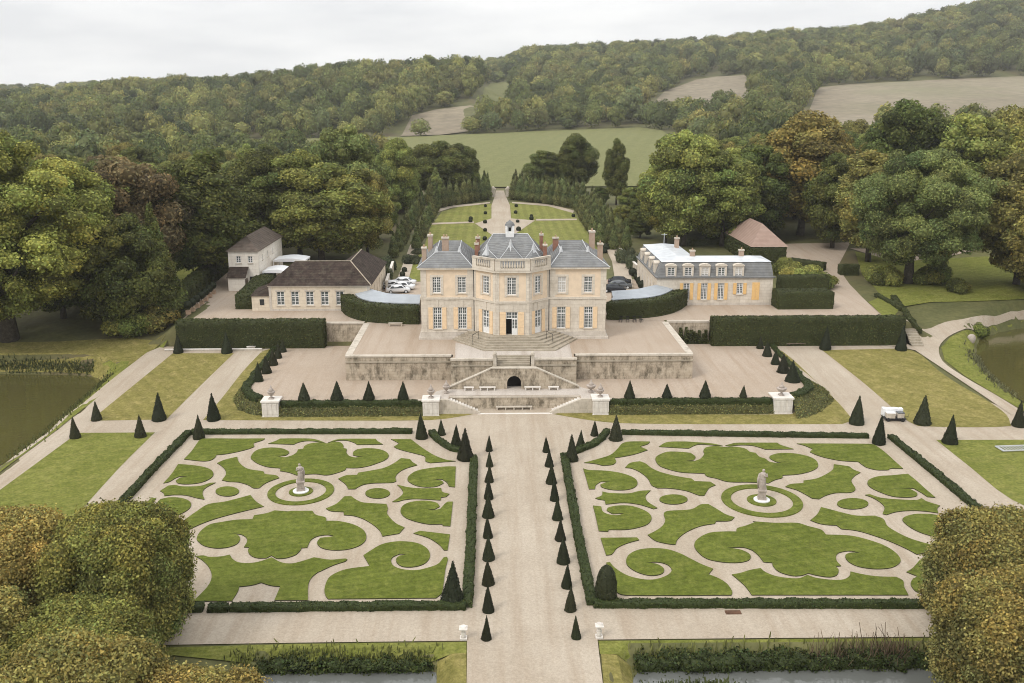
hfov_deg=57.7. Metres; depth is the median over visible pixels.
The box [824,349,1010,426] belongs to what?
lawn
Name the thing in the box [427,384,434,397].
urn
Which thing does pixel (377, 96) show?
woodland
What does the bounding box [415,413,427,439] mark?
topiary cone
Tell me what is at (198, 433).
topiary cone
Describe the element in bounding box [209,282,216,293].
potted tree
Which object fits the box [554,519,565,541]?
topiary cone
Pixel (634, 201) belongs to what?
tree
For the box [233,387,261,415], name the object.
ivy bank
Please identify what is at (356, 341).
terrace wall
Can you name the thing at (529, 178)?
hornbeam
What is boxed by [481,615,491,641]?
topiary cone
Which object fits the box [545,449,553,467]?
topiary cone
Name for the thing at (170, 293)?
tree
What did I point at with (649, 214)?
tree
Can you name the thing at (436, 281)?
window
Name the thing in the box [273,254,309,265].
canopy
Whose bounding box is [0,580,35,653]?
clipped tree
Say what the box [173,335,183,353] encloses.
topiary cone
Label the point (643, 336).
terrace
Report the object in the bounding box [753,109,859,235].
tree
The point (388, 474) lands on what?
turf bed
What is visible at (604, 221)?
hornbeam
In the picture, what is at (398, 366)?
terrace wall
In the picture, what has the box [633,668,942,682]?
moat water
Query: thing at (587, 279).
window
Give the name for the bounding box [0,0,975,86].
sky
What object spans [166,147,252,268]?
tree
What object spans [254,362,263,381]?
topiary cone
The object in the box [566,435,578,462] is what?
topiary cone
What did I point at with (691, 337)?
climbing plant
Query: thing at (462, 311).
window
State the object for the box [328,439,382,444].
turf bed
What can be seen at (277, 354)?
topiary cone
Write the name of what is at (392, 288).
parked car
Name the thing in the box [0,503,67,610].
clipped tree
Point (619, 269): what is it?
path
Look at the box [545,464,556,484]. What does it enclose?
topiary cone
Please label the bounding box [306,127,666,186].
meadow
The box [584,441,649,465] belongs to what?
turf bed
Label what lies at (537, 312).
window
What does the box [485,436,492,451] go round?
topiary cone
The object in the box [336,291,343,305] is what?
window
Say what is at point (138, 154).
tree
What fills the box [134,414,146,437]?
topiary cone
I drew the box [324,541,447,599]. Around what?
turf bed
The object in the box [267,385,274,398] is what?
urn
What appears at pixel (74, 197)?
tree
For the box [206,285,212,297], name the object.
potted tree
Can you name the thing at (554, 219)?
path
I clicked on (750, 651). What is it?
bank grass
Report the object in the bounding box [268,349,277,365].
topiary cone
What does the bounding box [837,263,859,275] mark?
clipped hedge
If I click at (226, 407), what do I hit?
lawn
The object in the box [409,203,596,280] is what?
lawn
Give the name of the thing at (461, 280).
window
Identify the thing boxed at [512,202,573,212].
path
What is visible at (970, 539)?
clipped tree
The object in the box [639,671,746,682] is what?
reeds
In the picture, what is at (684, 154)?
tree
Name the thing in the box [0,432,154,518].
lawn
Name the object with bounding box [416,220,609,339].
chateau
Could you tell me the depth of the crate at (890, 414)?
114.89 m
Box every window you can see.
[236,256,241,263]
[247,256,252,263]
[276,292,285,305]
[291,291,299,305]
[306,291,314,305]
[320,291,329,305]
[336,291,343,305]
[432,277,441,293]
[433,307,442,329]
[457,277,466,293]
[458,307,467,329]
[481,276,488,294]
[483,310,488,332]
[506,278,516,295]
[535,276,541,294]
[535,309,540,332]
[556,307,565,328]
[557,277,566,293]
[583,276,592,293]
[583,307,592,328]
[683,283,689,300]
[700,283,707,300]
[717,283,723,300]
[736,283,742,294]
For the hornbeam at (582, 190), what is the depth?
293.47 m
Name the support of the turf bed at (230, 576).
on the ground at (48, 326)
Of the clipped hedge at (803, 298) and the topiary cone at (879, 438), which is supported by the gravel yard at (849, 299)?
the clipped hedge at (803, 298)
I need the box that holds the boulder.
[967,334,975,343]
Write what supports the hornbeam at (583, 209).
on the ground at (48, 326)
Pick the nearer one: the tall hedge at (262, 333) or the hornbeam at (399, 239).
the tall hedge at (262, 333)
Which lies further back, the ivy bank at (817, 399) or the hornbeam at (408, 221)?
the hornbeam at (408, 221)
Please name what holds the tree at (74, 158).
on the ground at (48, 326)
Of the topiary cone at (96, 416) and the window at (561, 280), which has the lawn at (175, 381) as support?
the topiary cone at (96, 416)
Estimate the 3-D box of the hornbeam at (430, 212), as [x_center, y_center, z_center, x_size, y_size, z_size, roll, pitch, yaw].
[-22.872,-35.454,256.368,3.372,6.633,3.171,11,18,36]
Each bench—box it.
[388,322,401,325]
[479,386,495,390]
[496,406,531,409]
[524,386,540,389]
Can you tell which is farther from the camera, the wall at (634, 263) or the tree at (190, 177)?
the tree at (190, 177)
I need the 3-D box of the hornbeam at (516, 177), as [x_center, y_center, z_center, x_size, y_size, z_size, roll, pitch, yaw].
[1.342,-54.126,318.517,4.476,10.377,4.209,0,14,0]
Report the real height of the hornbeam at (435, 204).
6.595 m
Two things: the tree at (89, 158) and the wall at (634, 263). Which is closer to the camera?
the wall at (634, 263)
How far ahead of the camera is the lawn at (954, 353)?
136.20 m
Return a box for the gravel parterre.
[0,345,1023,682]
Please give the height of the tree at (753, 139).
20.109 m
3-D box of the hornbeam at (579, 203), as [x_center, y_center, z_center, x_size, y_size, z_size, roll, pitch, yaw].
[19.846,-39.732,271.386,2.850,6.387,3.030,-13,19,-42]
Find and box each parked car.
[383,280,397,288]
[385,284,409,293]
[391,281,414,289]
[393,276,415,283]
[606,283,625,292]
[608,276,630,282]
[608,280,631,288]
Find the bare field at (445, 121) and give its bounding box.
[401,105,476,135]
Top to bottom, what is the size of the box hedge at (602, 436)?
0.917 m
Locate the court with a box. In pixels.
[251,344,803,399]
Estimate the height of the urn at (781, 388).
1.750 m
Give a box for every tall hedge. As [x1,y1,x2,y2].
[175,317,326,348]
[178,262,228,315]
[340,293,419,323]
[606,289,687,319]
[709,314,906,345]
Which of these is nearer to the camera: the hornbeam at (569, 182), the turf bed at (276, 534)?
the turf bed at (276, 534)
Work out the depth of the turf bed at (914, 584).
77.25 m
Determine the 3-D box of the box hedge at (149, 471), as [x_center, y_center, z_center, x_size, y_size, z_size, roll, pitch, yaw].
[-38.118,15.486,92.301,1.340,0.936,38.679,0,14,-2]
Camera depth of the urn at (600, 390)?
117.01 m
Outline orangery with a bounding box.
[250,249,386,310]
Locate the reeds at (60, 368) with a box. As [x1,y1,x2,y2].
[0,352,100,375]
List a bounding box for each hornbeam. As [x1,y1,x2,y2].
[387,231,399,257]
[395,224,403,250]
[399,218,407,244]
[403,215,409,238]
[405,208,412,232]
[408,204,415,228]
[410,226,422,248]
[411,201,418,222]
[413,196,420,218]
[414,220,424,241]
[419,193,424,211]
[419,209,429,231]
[420,216,426,236]
[425,177,433,204]
[425,207,432,226]
[427,201,434,222]
[429,198,436,217]
[432,194,439,213]
[434,183,442,207]
[434,193,439,209]
[440,180,448,207]
[446,178,454,205]
[453,180,461,204]
[459,175,468,203]
[466,174,474,202]
[472,176,479,201]
[477,171,480,189]
[479,176,487,200]
[484,172,491,199]
[508,173,516,199]
[514,173,523,199]
[515,169,517,184]
[520,170,524,183]
[520,176,529,201]
[527,170,531,185]
[527,178,535,201]
[534,173,537,187]
[534,177,542,202]
[540,176,549,203]
[541,175,543,188]
[546,179,554,204]
[552,178,561,205]
[554,174,557,187]
[560,173,564,193]
[560,180,569,206]
[567,178,570,193]
[567,181,576,207]
[573,192,578,209]
[575,177,579,192]
[575,195,581,213]
[577,198,582,216]
[578,177,586,199]
[578,199,585,220]
[581,204,588,224]
[584,208,591,229]
[588,210,594,233]
[590,197,595,214]
[592,215,598,236]
[595,219,606,245]
[597,207,602,222]
[598,194,602,207]
[601,199,605,215]
[602,213,606,231]
[604,218,611,242]
[605,203,609,219]
[607,207,614,227]
[608,224,619,249]
[614,213,618,230]
[616,213,623,243]
[620,220,632,249]
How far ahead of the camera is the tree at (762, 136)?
314.09 m
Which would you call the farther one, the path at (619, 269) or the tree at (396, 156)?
the tree at (396, 156)
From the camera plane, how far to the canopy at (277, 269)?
170.86 m
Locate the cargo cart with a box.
[881,407,908,421]
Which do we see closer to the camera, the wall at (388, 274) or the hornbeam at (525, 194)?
the wall at (388, 274)
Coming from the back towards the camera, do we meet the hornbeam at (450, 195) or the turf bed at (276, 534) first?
the hornbeam at (450, 195)
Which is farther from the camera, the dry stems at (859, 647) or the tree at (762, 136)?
the tree at (762, 136)
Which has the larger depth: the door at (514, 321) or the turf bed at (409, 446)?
the door at (514, 321)
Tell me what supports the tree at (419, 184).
on the ground at (48, 326)
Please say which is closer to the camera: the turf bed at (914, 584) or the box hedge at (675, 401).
the turf bed at (914, 584)
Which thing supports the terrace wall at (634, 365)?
on the court
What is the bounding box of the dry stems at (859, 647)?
[805,622,933,670]
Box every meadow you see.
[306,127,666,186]
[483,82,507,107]
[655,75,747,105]
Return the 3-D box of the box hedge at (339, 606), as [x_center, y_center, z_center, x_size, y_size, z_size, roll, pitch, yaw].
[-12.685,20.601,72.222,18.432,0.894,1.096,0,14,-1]
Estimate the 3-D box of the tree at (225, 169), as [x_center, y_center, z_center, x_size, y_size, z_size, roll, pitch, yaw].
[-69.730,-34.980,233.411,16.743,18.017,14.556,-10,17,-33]
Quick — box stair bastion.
[449,351,578,388]
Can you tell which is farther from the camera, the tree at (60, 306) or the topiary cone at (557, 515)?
the tree at (60, 306)
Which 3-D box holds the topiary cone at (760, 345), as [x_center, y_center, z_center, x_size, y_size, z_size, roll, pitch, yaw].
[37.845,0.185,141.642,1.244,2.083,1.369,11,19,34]
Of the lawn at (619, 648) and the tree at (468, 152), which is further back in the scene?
the tree at (468, 152)
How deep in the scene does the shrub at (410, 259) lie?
195.07 m
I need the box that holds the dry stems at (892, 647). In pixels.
[871,623,919,669]
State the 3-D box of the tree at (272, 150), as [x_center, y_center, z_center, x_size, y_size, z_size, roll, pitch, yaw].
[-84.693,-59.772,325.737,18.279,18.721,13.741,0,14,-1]
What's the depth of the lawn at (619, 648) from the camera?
67.95 m
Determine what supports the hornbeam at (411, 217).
on the ground at (48, 326)
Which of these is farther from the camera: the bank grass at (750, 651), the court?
the court
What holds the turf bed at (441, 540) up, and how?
on the ground at (48, 326)
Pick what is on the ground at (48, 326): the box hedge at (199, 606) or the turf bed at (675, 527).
the turf bed at (675, 527)
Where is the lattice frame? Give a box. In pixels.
[995,445,1023,450]
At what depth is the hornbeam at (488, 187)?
309.11 m
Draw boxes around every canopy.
[262,265,288,272]
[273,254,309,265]
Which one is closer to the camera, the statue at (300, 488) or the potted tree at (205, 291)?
the statue at (300, 488)
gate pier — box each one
[492,186,495,196]
[505,186,508,196]
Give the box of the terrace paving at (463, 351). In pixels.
[455,343,571,357]
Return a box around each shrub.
[100,312,152,337]
[127,302,181,333]
[380,255,396,269]
[385,267,392,279]
[401,254,421,263]
[411,248,421,254]
[614,247,638,263]
[625,254,638,268]
[772,256,798,274]
[779,261,823,274]
[804,271,839,289]
[863,264,904,286]
[912,265,953,284]
[946,277,972,294]
[973,322,990,337]
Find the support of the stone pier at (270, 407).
on the ground at (48, 326)
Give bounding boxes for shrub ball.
[628,268,636,275]
[637,280,643,287]
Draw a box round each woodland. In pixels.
[0,73,254,162]
[238,54,515,164]
[502,30,771,143]
[742,0,1023,134]
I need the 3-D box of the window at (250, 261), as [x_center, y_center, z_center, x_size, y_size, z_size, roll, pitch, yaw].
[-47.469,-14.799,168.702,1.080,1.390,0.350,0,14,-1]
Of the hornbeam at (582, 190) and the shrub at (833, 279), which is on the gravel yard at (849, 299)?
the shrub at (833, 279)
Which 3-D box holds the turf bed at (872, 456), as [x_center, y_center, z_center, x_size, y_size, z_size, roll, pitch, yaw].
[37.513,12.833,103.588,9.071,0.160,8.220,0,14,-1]
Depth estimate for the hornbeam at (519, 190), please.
306.37 m
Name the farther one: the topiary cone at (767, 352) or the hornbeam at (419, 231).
the hornbeam at (419, 231)
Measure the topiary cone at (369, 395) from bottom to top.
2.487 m
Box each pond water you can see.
[0,374,101,464]
[976,328,1023,400]
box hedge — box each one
[118,429,191,502]
[189,600,204,612]
[191,427,412,434]
[206,601,228,612]
[229,599,466,612]
[241,374,263,402]
[250,346,276,374]
[280,399,421,407]
[428,429,459,452]
[462,454,477,607]
[560,452,595,605]
[576,428,610,453]
[593,597,925,608]
[609,396,772,405]
[621,429,869,438]
[770,343,802,374]
[790,373,813,396]
[887,434,983,506]
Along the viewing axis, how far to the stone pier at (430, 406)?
116.34 m
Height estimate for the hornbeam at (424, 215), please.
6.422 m
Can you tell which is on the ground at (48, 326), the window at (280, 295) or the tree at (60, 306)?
the tree at (60, 306)
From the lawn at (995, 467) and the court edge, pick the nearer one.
the lawn at (995, 467)
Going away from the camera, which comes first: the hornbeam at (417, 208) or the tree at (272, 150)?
the hornbeam at (417, 208)
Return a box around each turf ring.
[267,478,333,504]
[289,486,312,496]
[721,484,802,517]
[747,494,775,506]
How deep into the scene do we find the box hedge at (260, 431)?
110.64 m
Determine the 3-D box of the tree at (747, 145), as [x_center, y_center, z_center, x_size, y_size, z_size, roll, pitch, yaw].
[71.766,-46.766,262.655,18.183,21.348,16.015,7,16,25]
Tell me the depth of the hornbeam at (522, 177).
314.72 m
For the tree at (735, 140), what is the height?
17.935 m
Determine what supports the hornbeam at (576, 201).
on the ground at (48, 326)
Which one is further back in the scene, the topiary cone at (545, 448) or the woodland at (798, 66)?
the woodland at (798, 66)
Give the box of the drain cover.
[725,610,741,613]
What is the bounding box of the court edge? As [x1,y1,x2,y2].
[280,397,793,406]
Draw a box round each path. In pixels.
[398,244,413,276]
[432,221,473,224]
[438,202,489,211]
[475,190,534,234]
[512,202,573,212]
[536,219,576,220]
[608,249,633,289]
[851,248,965,259]
[889,310,1023,416]
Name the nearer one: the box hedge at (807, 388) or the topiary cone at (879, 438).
the topiary cone at (879, 438)
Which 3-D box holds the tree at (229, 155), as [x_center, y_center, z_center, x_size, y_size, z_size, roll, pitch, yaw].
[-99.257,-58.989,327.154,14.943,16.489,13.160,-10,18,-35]
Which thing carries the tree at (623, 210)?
on the ground at (48, 326)
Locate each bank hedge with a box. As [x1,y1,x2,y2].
[248,648,434,675]
[633,643,929,674]
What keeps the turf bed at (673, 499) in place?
on the ground at (48, 326)
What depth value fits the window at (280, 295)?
151.37 m
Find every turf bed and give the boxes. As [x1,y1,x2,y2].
[148,497,190,514]
[160,482,215,499]
[163,464,212,484]
[184,438,264,461]
[185,495,263,528]
[194,555,346,601]
[197,510,365,558]
[216,486,238,496]
[217,457,278,488]
[251,441,388,475]
[268,438,324,444]
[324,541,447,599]
[326,496,404,536]
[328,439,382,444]
[338,458,416,489]
[365,488,389,498]
[391,439,455,462]
[392,485,448,501]
[400,500,452,526]
[407,466,455,487]
[413,531,449,550]
[583,468,636,490]
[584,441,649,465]
[593,505,651,531]
[595,490,656,508]
[601,537,638,555]
[606,548,731,595]
[625,461,715,495]
[648,504,734,544]
[655,446,817,483]
[659,441,721,448]
[659,494,687,504]
[694,521,900,577]
[725,443,793,449]
[732,568,907,595]
[785,464,860,498]
[797,443,902,470]
[810,507,929,554]
[837,498,867,509]
[865,494,939,514]
[867,474,934,497]
[902,514,937,536]
[906,559,923,593]
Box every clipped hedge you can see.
[234,273,276,308]
[688,237,719,246]
[771,287,834,309]
[776,273,829,288]
[792,257,826,270]
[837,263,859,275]
[874,292,901,310]
[890,295,921,333]
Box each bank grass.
[224,637,445,675]
[622,631,934,676]
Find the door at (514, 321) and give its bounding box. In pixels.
[512,319,517,334]
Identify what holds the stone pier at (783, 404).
on the ground at (48, 326)
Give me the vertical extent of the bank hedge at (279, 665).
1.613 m
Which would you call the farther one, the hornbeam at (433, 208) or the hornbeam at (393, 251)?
the hornbeam at (433, 208)
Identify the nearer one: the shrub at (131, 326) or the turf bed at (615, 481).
the turf bed at (615, 481)
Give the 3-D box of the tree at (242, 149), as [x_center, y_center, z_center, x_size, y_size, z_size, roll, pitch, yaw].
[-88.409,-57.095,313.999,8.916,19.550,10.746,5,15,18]
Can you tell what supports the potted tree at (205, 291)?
on the gravel yard at (849, 299)
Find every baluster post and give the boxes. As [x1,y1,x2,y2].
[459,624,467,640]
[595,622,603,638]
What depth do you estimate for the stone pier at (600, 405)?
116.77 m
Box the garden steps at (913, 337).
[905,320,923,345]
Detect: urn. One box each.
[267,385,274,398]
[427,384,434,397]
[443,380,449,393]
[586,379,595,392]
[596,383,603,396]
[776,382,786,395]
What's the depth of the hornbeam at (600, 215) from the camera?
237.02 m
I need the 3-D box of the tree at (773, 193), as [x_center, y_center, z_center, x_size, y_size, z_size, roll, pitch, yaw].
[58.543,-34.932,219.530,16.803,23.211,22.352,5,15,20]
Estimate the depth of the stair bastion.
122.71 m
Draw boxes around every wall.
[164,348,261,350]
[326,321,364,341]
[345,323,369,354]
[345,354,451,379]
[385,261,393,286]
[575,353,692,378]
[619,248,636,269]
[662,322,692,352]
[667,320,709,339]
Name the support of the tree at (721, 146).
on the ground at (48, 326)
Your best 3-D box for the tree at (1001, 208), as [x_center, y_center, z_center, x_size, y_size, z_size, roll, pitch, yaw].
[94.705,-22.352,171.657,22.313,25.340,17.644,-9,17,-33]
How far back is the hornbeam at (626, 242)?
210.36 m
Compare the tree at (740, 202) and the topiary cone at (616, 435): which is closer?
the topiary cone at (616, 435)
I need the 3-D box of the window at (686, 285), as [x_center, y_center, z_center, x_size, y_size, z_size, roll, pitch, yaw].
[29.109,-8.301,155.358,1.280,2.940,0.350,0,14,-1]
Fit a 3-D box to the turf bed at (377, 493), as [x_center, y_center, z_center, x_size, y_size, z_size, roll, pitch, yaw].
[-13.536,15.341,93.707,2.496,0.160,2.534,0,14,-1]
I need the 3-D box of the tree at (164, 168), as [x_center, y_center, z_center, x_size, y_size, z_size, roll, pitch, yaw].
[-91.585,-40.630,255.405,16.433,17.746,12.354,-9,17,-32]
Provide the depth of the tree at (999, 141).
208.60 m
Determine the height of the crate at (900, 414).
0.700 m
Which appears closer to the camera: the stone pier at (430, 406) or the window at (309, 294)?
the stone pier at (430, 406)
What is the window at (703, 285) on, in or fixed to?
in the mansard annexe
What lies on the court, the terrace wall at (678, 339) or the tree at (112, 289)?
the terrace wall at (678, 339)
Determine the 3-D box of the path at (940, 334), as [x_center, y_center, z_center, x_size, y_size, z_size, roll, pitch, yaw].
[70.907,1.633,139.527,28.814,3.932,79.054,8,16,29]
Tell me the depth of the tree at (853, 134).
292.95 m
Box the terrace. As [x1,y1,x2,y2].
[352,320,685,357]
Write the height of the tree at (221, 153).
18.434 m
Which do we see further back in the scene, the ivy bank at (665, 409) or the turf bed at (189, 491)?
the ivy bank at (665, 409)
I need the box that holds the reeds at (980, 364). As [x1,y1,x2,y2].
[959,340,1022,401]
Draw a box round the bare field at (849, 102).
[809,76,1023,124]
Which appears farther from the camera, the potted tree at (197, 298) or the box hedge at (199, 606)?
the potted tree at (197, 298)
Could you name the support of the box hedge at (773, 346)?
on the gravel parterre
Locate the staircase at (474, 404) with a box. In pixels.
[418,395,611,413]
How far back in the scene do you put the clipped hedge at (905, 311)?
152.41 m
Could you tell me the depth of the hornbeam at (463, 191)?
297.44 m
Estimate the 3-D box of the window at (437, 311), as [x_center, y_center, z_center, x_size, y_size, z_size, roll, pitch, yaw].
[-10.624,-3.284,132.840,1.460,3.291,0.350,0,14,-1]
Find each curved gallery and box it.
[355,289,420,315]
[611,285,672,300]
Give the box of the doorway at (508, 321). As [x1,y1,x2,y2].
[506,319,511,332]
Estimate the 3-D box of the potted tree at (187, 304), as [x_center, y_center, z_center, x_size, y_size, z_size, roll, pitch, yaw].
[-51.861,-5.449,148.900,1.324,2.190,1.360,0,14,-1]
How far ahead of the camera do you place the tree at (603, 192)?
290.67 m
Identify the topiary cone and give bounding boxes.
[69,417,80,439]
[91,401,102,421]
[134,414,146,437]
[151,392,166,421]
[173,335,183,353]
[192,415,204,439]
[206,393,220,421]
[221,332,232,353]
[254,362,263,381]
[261,356,271,373]
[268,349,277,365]
[274,343,281,358]
[280,339,286,352]
[298,383,309,401]
[330,381,343,400]
[363,381,374,400]
[397,381,408,400]
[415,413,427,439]
[437,420,445,435]
[439,560,463,602]
[451,424,460,445]
[456,428,472,461]
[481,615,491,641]
[482,493,494,518]
[482,535,494,561]
[482,560,494,586]
[482,585,494,613]
[483,517,492,538]
[484,477,493,499]
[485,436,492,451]
[485,465,493,482]
[486,451,492,467]
[542,438,548,452]
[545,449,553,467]
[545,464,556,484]
[550,479,558,501]
[552,496,562,520]
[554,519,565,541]
[557,537,569,565]
[561,564,571,589]
[564,586,576,612]
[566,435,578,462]
[571,616,580,639]
[576,430,584,446]
[590,421,598,436]
[595,564,616,600]
[608,415,622,441]
[624,381,634,398]
[662,384,672,398]
[699,380,710,398]
[739,385,746,397]
[756,337,763,348]
[762,341,771,356]
[770,351,779,364]
[776,354,788,373]
[784,360,799,382]
[819,326,830,350]
[849,396,864,425]
[872,415,885,445]
[895,326,906,350]
[913,395,931,426]
[941,414,957,444]
[1011,400,1023,427]
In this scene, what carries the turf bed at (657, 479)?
on the ground at (48, 326)
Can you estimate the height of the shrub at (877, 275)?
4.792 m
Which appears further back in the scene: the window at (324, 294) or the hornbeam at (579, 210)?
the hornbeam at (579, 210)
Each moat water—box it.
[261,672,436,682]
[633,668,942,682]
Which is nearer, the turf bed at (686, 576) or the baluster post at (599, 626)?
the baluster post at (599, 626)
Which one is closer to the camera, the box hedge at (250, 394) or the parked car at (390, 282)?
the box hedge at (250, 394)
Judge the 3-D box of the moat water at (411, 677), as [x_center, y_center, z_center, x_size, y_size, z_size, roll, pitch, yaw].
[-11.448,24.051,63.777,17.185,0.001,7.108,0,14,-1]
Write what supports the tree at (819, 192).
on the ground at (48, 326)
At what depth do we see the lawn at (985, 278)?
171.58 m
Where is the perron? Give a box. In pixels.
[453,331,576,350]
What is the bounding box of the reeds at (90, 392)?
[0,368,115,462]
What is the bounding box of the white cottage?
[225,226,282,290]
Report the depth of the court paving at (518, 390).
119.94 m
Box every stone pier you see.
[260,396,282,416]
[421,395,439,415]
[590,394,609,414]
[768,392,794,413]
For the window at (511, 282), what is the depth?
129.00 m
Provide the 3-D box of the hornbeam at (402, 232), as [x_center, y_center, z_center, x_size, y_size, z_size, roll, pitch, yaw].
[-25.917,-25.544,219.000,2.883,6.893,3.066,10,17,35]
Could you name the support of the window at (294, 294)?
in the orangery
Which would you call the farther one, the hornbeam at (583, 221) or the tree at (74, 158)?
the tree at (74, 158)
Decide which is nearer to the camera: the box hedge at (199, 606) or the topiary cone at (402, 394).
the box hedge at (199, 606)
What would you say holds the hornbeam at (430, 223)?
on the ground at (48, 326)
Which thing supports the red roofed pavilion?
on the gravel yard at (849, 299)
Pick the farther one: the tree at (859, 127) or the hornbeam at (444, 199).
the tree at (859, 127)
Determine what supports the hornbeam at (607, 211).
on the ground at (48, 326)
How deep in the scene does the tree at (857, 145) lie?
258.51 m
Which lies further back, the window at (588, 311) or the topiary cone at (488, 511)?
the window at (588, 311)
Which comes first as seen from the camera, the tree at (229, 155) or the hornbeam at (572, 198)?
the hornbeam at (572, 198)
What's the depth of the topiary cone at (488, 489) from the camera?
92.12 m
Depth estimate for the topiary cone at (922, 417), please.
113.47 m
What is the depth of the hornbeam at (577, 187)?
296.05 m
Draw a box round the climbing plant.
[678,327,707,343]
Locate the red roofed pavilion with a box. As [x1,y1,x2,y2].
[724,218,787,264]
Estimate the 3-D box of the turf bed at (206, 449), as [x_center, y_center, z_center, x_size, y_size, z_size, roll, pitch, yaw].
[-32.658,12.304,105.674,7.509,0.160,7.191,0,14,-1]
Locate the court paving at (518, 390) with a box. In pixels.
[434,386,596,398]
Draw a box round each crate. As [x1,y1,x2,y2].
[885,411,895,418]
[896,411,904,417]
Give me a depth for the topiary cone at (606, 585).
72.57 m
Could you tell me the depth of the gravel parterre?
88.97 m
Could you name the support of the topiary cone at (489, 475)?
on the gravel parterre
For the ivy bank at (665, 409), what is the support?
on the gravel parterre
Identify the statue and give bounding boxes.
[293,463,308,493]
[753,469,769,502]
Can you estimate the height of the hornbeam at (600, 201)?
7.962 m
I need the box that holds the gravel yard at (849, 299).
[183,242,880,321]
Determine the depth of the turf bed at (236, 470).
98.12 m
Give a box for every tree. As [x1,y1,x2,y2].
[0,129,117,342]
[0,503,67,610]
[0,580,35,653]
[0,586,171,660]
[0,623,174,682]
[0,644,16,670]
[7,225,86,318]
[14,159,37,169]
[28,496,205,648]
[31,221,66,227]
[32,153,60,160]
[44,152,72,162]
[67,155,83,162]
[69,209,167,321]
[80,158,99,171]
[84,154,103,163]
[91,154,194,265]
[106,141,135,157]
[120,146,158,165]
[133,202,187,319]
[135,659,273,682]
[140,161,163,175]
[150,173,207,280]
[157,160,174,166]
[159,161,182,176]
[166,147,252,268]
[167,151,191,161]
[182,175,199,184]
[183,301,191,314]
[188,298,195,311]
[193,295,200,307]
[197,291,204,304]
[202,288,208,300]
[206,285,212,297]
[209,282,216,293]
[211,147,227,163]
[219,166,232,173]
[220,158,235,168]
[224,150,237,160]
[226,149,302,247]
[236,143,254,156]
[255,143,287,156]
[261,162,391,260]
[263,148,321,254]
[301,123,391,195]
[349,168,394,252]
[372,137,420,213]
[378,207,398,237]
[388,190,401,212]
[396,188,411,210]
[412,140,474,191]
[412,183,424,202]
[424,167,441,200]
[451,142,480,179]
[522,150,560,182]
[557,133,599,186]
[594,186,609,200]
[601,138,630,204]
[613,204,633,225]
[616,187,634,205]
[623,209,654,237]
[626,187,641,209]
[635,167,690,243]
[637,129,734,246]
[692,149,766,245]
[695,133,724,148]
[717,136,746,146]
[720,141,735,149]
[723,147,740,155]
[729,144,795,231]
[739,136,758,150]
[744,138,765,147]
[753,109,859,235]
[759,129,773,139]
[801,152,851,247]
[830,148,917,261]
[842,129,860,141]
[843,119,869,136]
[847,147,997,283]
[851,140,867,153]
[858,134,867,141]
[861,98,964,208]
[910,500,1023,610]
[917,561,1023,682]
[927,112,1023,207]
[965,104,1023,175]
[974,151,1023,284]
[1000,196,1023,281]
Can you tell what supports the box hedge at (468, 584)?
on the gravel parterre
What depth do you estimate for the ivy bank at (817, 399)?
118.79 m
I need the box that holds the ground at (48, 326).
[0,34,1023,682]
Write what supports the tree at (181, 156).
on the ground at (48, 326)
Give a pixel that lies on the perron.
(544, 341)
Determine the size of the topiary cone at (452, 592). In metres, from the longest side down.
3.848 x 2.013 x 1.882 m
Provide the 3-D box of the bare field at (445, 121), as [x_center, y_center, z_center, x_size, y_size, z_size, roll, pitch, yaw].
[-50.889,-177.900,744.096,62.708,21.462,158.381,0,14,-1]
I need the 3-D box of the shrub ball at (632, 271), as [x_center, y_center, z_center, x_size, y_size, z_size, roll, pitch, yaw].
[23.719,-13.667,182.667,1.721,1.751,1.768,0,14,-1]
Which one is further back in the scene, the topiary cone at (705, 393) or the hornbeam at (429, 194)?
the hornbeam at (429, 194)
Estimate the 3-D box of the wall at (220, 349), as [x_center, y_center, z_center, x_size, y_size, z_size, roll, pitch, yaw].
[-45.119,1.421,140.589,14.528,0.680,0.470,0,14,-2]
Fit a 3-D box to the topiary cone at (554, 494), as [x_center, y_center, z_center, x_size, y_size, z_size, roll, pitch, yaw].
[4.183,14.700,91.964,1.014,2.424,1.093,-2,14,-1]
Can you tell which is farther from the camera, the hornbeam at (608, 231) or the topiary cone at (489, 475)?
the hornbeam at (608, 231)
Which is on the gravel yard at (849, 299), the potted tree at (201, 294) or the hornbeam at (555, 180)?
the potted tree at (201, 294)
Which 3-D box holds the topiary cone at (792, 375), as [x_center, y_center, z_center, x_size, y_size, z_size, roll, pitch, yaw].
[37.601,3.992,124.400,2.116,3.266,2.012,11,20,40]
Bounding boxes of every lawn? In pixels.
[0,335,164,379]
[0,340,166,471]
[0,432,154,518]
[90,353,233,420]
[159,642,465,662]
[176,267,196,283]
[203,349,470,420]
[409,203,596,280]
[436,653,465,682]
[556,350,849,423]
[599,638,932,660]
[601,654,632,682]
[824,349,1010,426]
[855,251,1023,305]
[869,298,897,314]
[937,440,1023,504]
[941,320,1023,410]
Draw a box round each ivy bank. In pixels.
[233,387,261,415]
[278,405,422,416]
[608,403,774,414]
[791,375,833,418]
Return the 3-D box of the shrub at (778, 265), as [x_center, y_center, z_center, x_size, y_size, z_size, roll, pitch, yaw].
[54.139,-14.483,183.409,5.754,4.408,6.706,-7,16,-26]
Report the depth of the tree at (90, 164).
253.78 m
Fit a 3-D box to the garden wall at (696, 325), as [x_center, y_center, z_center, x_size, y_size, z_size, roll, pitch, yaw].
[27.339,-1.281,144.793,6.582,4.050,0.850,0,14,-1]
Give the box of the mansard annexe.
[636,233,775,304]
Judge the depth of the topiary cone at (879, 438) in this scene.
106.88 m

